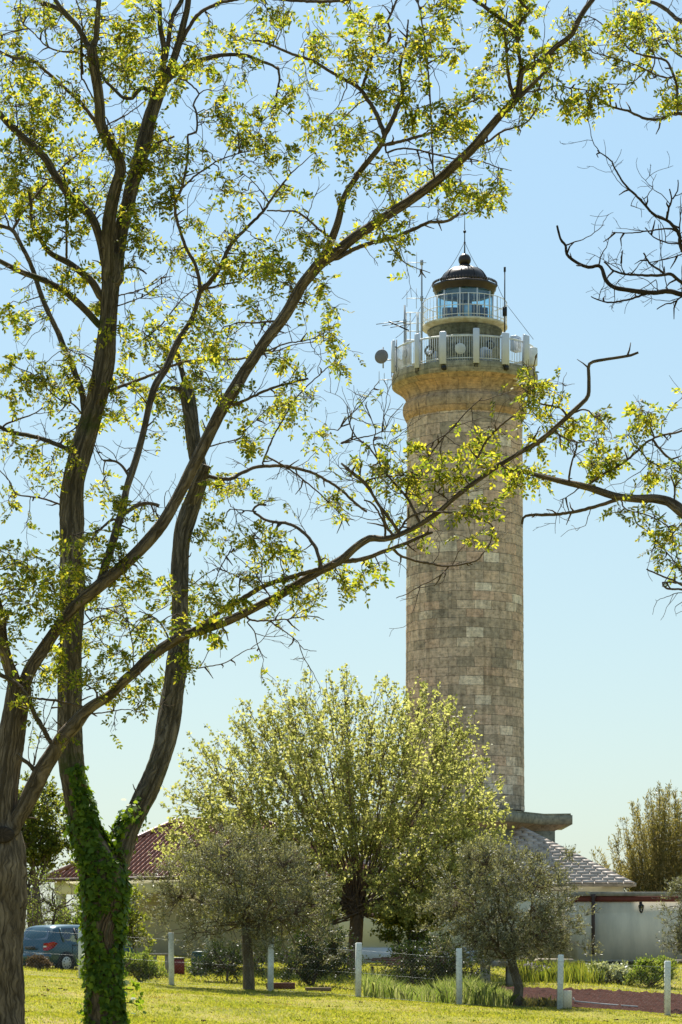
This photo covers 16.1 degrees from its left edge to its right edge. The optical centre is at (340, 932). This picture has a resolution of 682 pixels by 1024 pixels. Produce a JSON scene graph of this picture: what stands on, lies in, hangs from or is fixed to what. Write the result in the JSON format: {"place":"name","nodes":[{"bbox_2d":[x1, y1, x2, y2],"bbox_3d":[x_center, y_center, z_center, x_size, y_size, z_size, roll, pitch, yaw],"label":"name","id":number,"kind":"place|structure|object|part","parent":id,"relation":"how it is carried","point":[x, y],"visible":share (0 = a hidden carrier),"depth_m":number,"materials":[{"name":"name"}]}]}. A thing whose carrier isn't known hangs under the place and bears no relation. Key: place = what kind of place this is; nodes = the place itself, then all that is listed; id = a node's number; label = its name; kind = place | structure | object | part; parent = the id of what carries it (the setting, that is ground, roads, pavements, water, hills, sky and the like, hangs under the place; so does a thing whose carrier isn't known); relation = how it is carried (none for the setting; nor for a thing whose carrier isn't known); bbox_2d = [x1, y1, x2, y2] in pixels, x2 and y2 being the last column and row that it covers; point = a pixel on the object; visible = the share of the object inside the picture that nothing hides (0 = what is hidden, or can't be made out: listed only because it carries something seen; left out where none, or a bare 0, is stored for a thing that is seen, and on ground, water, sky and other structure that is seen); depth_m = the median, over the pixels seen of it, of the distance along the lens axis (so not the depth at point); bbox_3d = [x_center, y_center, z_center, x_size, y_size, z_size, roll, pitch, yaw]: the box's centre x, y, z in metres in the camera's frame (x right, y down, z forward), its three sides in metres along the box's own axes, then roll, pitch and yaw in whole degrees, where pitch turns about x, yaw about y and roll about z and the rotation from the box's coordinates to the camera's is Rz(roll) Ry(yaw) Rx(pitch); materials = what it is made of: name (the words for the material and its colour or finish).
{"place":"outdoors","nodes":[
{"label":"outdoors","id":0,"kind":"place"},
{"bbox_2d":[0,0,681,931],"label":"sky","id":1,"kind":"structure","parent":0,"point":[603,672],"materials":[{"name":"blue"}]},
{"bbox_2d":[25,979,674,1023],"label":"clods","id":2,"kind":"object","parent":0,"point":[293,996],"visible":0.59,"depth_m":57.62,"materials":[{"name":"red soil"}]},
{"bbox_2d":[24,955,681,1023],"bbox_3d":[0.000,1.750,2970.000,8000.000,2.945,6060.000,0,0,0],"label":"ground","id":3,"kind":"structure","parent":0,"point":[352,1008],"depth_m":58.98,"materials":[{"name":"green plant"}]},
{"bbox_2d":[25,952,52,969],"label":"brown bush","id":4,"kind":"object","parent":3,"relation":"on","point":[39,959],"visible":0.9,"depth_m":74.40,"materials":[{"name":"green plant"}]},
{"bbox_2d":[18,770,77,927],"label":"background tree","id":5,"kind":"object","parent":3,"relation":"on","point":[37,833],"visible":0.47,"depth_m":103.56,"materials":[{"name":"green plant"}]},
{"bbox_2d":[25,859,79,929],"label":"bare shrub","id":6,"kind":"object","parent":3,"relation":"on","point":[54,907],"visible":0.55,"depth_m":83.86,"materials":[{"name":"brown plant"}]},
{"bbox_2d":[51,892,80,924],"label":"leafy shrub","id":7,"kind":"object","parent":3,"relation":"on","point":[71,919],"visible":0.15,"depth_m":91.88,"materials":[{"name":"green plant"}]},
{"bbox_2d":[23,918,133,970],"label":"parked car","id":8,"kind":"object","parent":3,"relation":"on","point":[68,932],"visible":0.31,"depth_m":78.04,"materials":[{"name":"blue paint"}]},
{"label":"rear window","id":9,"kind":"part","parent":8,"relation":"part of","materials":[{"name":"blue glass"}]},
{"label":"side window","id":10,"kind":"part","parent":8,"relation":"part of","materials":[{"name":"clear glass"}]},
{"bbox_2d":[76,928,83,977],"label":"fence post","id":11,"kind":"object","parent":3,"relation":"on","point":[79,943],"visible":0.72,"depth_m":68.52,"materials":[{"name":"concrete"}]},
{"bbox_2d":[126,883,155,956],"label":"leafy shrub","id":12,"kind":"object","parent":3,"relation":"on","point":[133,920],"visible":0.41,"depth_m":91.90,"materials":[{"name":"green plant"}]},
{"bbox_2d":[123,948,174,982],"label":"leafy weeds","id":13,"kind":"object","parent":3,"relation":"on","point":[142,963],"visible":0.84,"depth_m":70.36,"materials":[{"name":"green plant"}]},
{"bbox_2d":[140,953,168,973],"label":"garden bench","id":14,"kind":"object","parent":3,"relation":"on","point":[166,959],"visible":0.36,"depth_m":77.49,"materials":[{"name":"concrete"}]},
{"bbox_2d":[167,932,173,984],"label":"fence post","id":15,"kind":"object","parent":3,"relation":"on","point":[170,945],"visible":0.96,"depth_m":67.81,"materials":[{"name":"concrete"}]},
{"bbox_2d":[174,957,184,973],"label":"red crate","id":16,"kind":"object","parent":3,"relation":"on","point":[179,969],"visible":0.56,"depth_m":78.01,"materials":[{"name":"plastic"}]},
{"bbox_2d":[0,0,381,1023],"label":"locust tree","id":17,"kind":"object","parent":3,"relation":"on","point":[112,234],"visible":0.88,"depth_m":27.93,"materials":[{"name":"green plant"}]},
{"bbox_2d":[60,763,151,1023],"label":"ivy","id":18,"kind":"object","parent":17,"relation":"attached to","point":[108,1002],"visible":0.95,"depth_m":27.82,"materials":[{"name":"green plant"}]},
{"bbox_2d":[191,951,207,975],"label":"water butt","id":19,"kind":"object","parent":3,"relation":"on","point":[196,955],"visible":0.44,"depth_m":77.96,"materials":[{"name":"green plastic"}]},
{"bbox_2d":[43,817,367,961],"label":"red roofed house","id":20,"kind":"structure","parent":3,"relation":"on","point":[141,859],"depth_m":107.61,"materials":[{"name":"paint"}]},
{"bbox_2d":[185,958,232,973],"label":"leafy weeds","id":21,"kind":"object","parent":3,"relation":"on","point":[188,965],"visible":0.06,"depth_m":80.00,"materials":[{"name":"green plant"}]},
{"bbox_2d":[186,937,276,982],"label":"dark shrub","id":22,"kind":"object","parent":3,"relation":"on","point":[209,963],"visible":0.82,"depth_m":73.85,"materials":[{"name":"green plant"}]},
{"bbox_2d":[131,819,348,989],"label":"olive tree","id":23,"kind":"object","parent":3,"relation":"on","point":[235,902],"visible":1,"depth_m":67.17,"materials":[{"name":"green plant"}]},
{"bbox_2d":[266,940,273,990],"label":"fence post","id":24,"kind":"object","parent":3,"relation":"on","point":[270,984],"visible":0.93,"depth_m":67.04,"materials":[{"name":"concrete"}]},
{"bbox_2d":[266,983,294,988],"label":"timber","id":25,"kind":"object","parent":3,"relation":"on","point":[282,986],"visible":0.57,"depth_m":68.09,"materials":[{"name":"brown wood"}]},
{"bbox_2d":[262,916,369,985],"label":"dark shrub","id":26,"kind":"object","parent":3,"relation":"on","point":[309,946],"visible":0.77,"depth_m":75.74,"materials":[{"name":"green plant"}]},
{"bbox_2d":[305,987,330,990],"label":"timber","id":27,"kind":"object","parent":3,"relation":"on","point":[320,988],"visible":0.98,"depth_m":68.09,"materials":[{"name":"brown wood"}]},
{"bbox_2d":[0,0,646,1023],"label":"locust tree","id":28,"kind":"object","parent":3,"relation":"on","point":[18,706],"visible":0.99,"depth_m":25.92,"materials":[{"name":"green plant"}]},
{"bbox_2d":[141,663,514,971],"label":"maple tree","id":29,"kind":"object","parent":3,"relation":"on","point":[354,902],"visible":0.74,"depth_m":86.27,"materials":[{"name":"green plant"}]},
{"bbox_2d":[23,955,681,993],"bbox_3d":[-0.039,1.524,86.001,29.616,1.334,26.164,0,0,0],"label":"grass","id":30,"kind":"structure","parent":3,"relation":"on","point":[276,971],"depth_m":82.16,"materials":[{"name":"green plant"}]},
{"bbox_2d":[23,930,681,1015],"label":"wire fence","id":31,"kind":"object","parent":3,"relation":"on","point":[373,973],"visible":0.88,"depth_m":66.18,"materials":[{"name":"grey metal"}]},
{"bbox_2d":[353,943,361,996],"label":"fence post","id":32,"kind":"object","parent":3,"relation":"on","point":[358,968],"visible":0.98,"depth_m":66.35,"materials":[{"name":"concrete"}]},
{"bbox_2d":[338,888,484,963],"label":"outbuilding","id":33,"kind":"structure","parent":3,"relation":"on","point":[372,943],"depth_m":99.00,"materials":[{"name":"white paint"}]},
{"bbox_2d":[370,899,457,975],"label":"leafy shrub","id":34,"kind":"object","parent":3,"relation":"on","point":[389,936],"visible":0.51,"depth_m":85.82,"materials":[{"name":"green plant"}]},
{"bbox_2d":[365,957,469,984],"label":"board stack","id":35,"kind":"object","parent":3,"relation":"on","point":[385,959],"visible":0.14,"depth_m":80.21,"materials":[{"name":"wood"}]},
{"bbox_2d":[375,931,493,987],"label":"dark shrub","id":36,"kind":"object","parent":3,"relation":"on","point":[436,964],"visible":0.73,"depth_m":75.82,"materials":[{"name":"green plant"}]},
{"bbox_2d":[455,948,461,1003],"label":"fence post","id":37,"kind":"object","parent":3,"relation":"on","point":[458,971],"visible":0.95,"depth_m":65.56,"materials":[{"name":"concrete"}]},
{"bbox_2d":[309,808,635,960],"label":"keepers house","id":38,"kind":"structure","parent":3,"relation":"on","point":[586,875],"depth_m":107.99,"materials":[{"name":"paint"}]},
{"bbox_2d":[360,215,572,845],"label":"lighthouse","id":39,"kind":"object","parent":38,"relation":"on","point":[464,637],"visible":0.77,"depth_m":112.67,"materials":[{"name":"stone"}]},
{"bbox_2d":[375,347,390,367],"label":"dish antenna","id":40,"kind":"object","parent":39,"relation":"attached to","point":[381,356],"visible":1,"depth_m":114.37,"materials":[{"name":"grey metal"}]},
{"bbox_2d":[376,321,409,330],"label":"yagi aerial","id":41,"kind":"object","parent":39,"relation":"attached to","point":[392,323],"visible":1,"depth_m":113.23,"materials":[{"name":"black metal"}]},
{"bbox_2d":[391,340,396,376],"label":"panel antenna","id":42,"kind":"object","parent":39,"relation":"attached to","point":[393,347],"visible":0.99,"depth_m":113.94,"materials":[{"name":"white plastic"}]},
{"bbox_2d":[399,305,409,366],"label":"aerial mast","id":43,"kind":"object","parent":39,"relation":"on","point":[404,320],"visible":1,"depth_m":113.97,"materials":[{"name":"grey metal"}]},
{"bbox_2d":[406,252,425,362],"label":"aerial mast","id":44,"kind":"object","parent":39,"relation":"attached to","point":[421,262],"visible":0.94,"depth_m":114.18,"materials":[{"name":"grey metal"}]},
{"bbox_2d":[406,312,420,366],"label":"aerial lattice","id":45,"kind":"object","parent":44,"relation":"attached to","point":[417,323],"visible":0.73,"depth_m":114.18,"materials":[{"name":"white paint"}]},
{"bbox_2d":[414,333,419,372],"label":"panel antenna","id":46,"kind":"object","parent":39,"relation":"attached to","point":[417,350],"visible":1,"depth_m":112.28,"materials":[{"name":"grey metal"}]},
{"bbox_2d":[424,345,433,356],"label":"cable coil","id":47,"kind":"object","parent":39,"relation":"attached to","point":[425,351],"visible":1,"depth_m":112.39,"materials":[{"name":"black rubber"}]},
{"bbox_2d":[426,350,435,362],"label":"equipment cabinet","id":48,"kind":"object","parent":39,"relation":"on","point":[431,356],"visible":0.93,"depth_m":112.85,"materials":[{"name":"grey metal"}]},
{"bbox_2d":[439,331,445,364],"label":"panel antenna","id":49,"kind":"object","parent":39,"relation":"attached to","point":[442,347],"visible":1,"depth_m":111.59,"materials":[{"name":"white plastic"}]},
{"bbox_2d":[455,339,465,359],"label":"dish antenna","id":50,"kind":"object","parent":39,"relation":"attached to","point":[460,348],"visible":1,"depth_m":111.80,"materials":[{"name":"white paint"}]},
{"bbox_2d":[473,328,478,366],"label":"panel antenna","id":51,"kind":"object","parent":39,"relation":"attached to","point":[476,345],"visible":1,"depth_m":111.41,"materials":[{"name":"white plastic"}]},
{"bbox_2d":[480,347,491,359],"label":"equipment cabinet","id":52,"kind":"object","parent":39,"relation":"on","point":[484,352],"visible":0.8,"depth_m":112.58,"materials":[{"name":"grey metal"}]},
{"bbox_2d":[486,340,494,348],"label":"cable coil","id":53,"kind":"object","parent":39,"relation":"attached to","point":[493,346],"visible":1,"depth_m":111.97,"materials":[{"name":"black rubber"}]},
{"bbox_2d":[502,267,506,331],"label":"aerial mast","id":54,"kind":"object","parent":39,"relation":"attached to","point":[504,311],"visible":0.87,"depth_m":113.57,"materials":[{"name":"black metal"}]},
{"bbox_2d":[501,332,508,366],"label":"panel antenna","id":55,"kind":"object","parent":39,"relation":"attached to","point":[504,348],"visible":1,"depth_m":111.83,"materials":[{"name":"white plastic"}]},
{"bbox_2d":[510,335,521,352],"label":"equipment cabinet","id":56,"kind":"object","parent":39,"relation":"on","point":[512,342],"visible":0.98,"depth_m":113.46,"materials":[{"name":"grey metal"}]},
{"bbox_2d":[523,334,528,365],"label":"panel antenna","id":57,"kind":"object","parent":39,"relation":"attached to","point":[525,347],"visible":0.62,"depth_m":112.63,"materials":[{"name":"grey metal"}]},
{"bbox_2d":[529,347,537,371],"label":"drum antenna","id":58,"kind":"object","parent":39,"relation":"attached to","point":[533,351],"visible":0.87,"depth_m":113.16,"materials":[{"name":"white paint"}]},
{"bbox_2d":[479,961,516,986],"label":"stone bench","id":59,"kind":"object","parent":3,"relation":"on","point":[508,980],"visible":0.33,"depth_m":81.58,"materials":[{"name":"stone"}]},
{"bbox_2d":[411,833,603,1005],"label":"olive tree","id":60,"kind":"object","parent":3,"relation":"on","point":[539,932],"visible":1,"depth_m":66.55,"materials":[{"name":"green plant"}]},
{"bbox_2d":[520,993,556,1007],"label":"dry weeds","id":61,"kind":"object","parent":3,"relation":"on","point":[534,1002],"visible":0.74,"depth_m":66.59,"materials":[{"name":"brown plant"}]},
{"bbox_2d":[534,958,573,965],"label":"stone bench","id":62,"kind":"object","parent":3,"relation":"on","point":[570,960],"visible":0.29,"depth_m":89.40,"materials":[{"name":"stone"}]},
{"bbox_2d":[555,955,563,1008],"bbox_3d":[5.861,1.402,64.830,0.235,1.613,0.186,0,0,0],"label":"fence post","id":63,"kind":"object","parent":3,"relation":"on","point":[559,994],"visible":0.96,"depth_m":64.77,"materials":[{"name":"concrete"}]},
{"bbox_2d":[517,956,606,983],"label":"iris","id":64,"kind":"object","parent":3,"relation":"on","point":[567,974],"depth_m":84.33,"materials":[{"name":"green plant"}]},
{"bbox_2d":[563,990,571,1008],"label":"concrete block","id":65,"kind":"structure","parent":3,"relation":"on","point":[567,996],"depth_m":65.49,"materials":[{"name":"grey concrete"}]},
{"bbox_2d":[497,985,681,1013],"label":"soil bed","id":66,"kind":"object","parent":3,"relation":"on","point":[624,997],"visible":0.55,"depth_m":74.58,"materials":[{"name":"brown soil"}]},
{"bbox_2d":[573,997,637,1006],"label":"drip pipe","id":67,"kind":"object","parent":66,"relation":"on","point":[604,1003],"visible":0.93,"depth_m":67.78,"materials":[{"name":"grey plastic"}]},
{"bbox_2d":[498,0,681,617],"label":"locust tree","id":68,"kind":"object","parent":3,"relation":"on","point":[636,27],"visible":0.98,"depth_m":25.90,"materials":[{"name":"green plant"}]},
{"bbox_2d":[585,959,638,983],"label":"variegated bush","id":69,"kind":"object","parent":3,"relation":"on","point":[615,973],"visible":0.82,"depth_m":84.81,"materials":[{"name":"green plant"}]},
{"bbox_2d":[563,892,681,959],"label":"flat roofed annexe","id":70,"kind":"structure","parent":3,"relation":"on","point":[623,928],"depth_m":100.00,"materials":[{"name":"paint"}]},
{"bbox_2d":[638,901,643,912],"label":"wall lantern","id":71,"kind":"object","parent":70,"relation":"attached to","point":[640,905],"depth_m":99.77,"materials":[{"name":"black metal"}]},
{"bbox_2d":[568,780,681,891],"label":"bamboo clump","id":72,"kind":"object","parent":3,"relation":"on","point":[658,865],"visible":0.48,"depth_m":110.67,"materials":[{"name":"green plant"}]},
{"bbox_2d":[574,960,681,964],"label":"stone terrace","id":73,"kind":"structure","parent":3,"relation":"on","point":[614,961],"depth_m":96.09,"materials":[{"name":"stone"}]},
{"bbox_2d":[623,954,679,986],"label":"round bush","id":74,"kind":"object","parent":3,"relation":"on","point":[641,970],"visible":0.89,"depth_m":83.79,"materials":[{"name":"green plant"}]},
{"bbox_2d":[650,869,681,958],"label":"olive tree","id":75,"kind":"object","parent":3,"relation":"on","point":[676,885],"visible":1,"depth_m":69.03,"materials":[{"name":"green plant"}]},
{"bbox_2d":[663,961,670,1015],"bbox_3d":[8.620,1.554,63.986,0.214,1.602,0.184,0,0,0],"label":"fence post","id":76,"kind":"object","parent":3,"relation":"on","point":[667,991],"visible":0.96,"depth_m":63.92,"materials":[{"name":"concrete"}]},
{"bbox_2d":[361,968,519,1006],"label":"tall grass","id":77,"kind":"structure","parent":0,"point":[478,995],"depth_m":66.77,"materials":[{"name":"green plant"}]}
]}

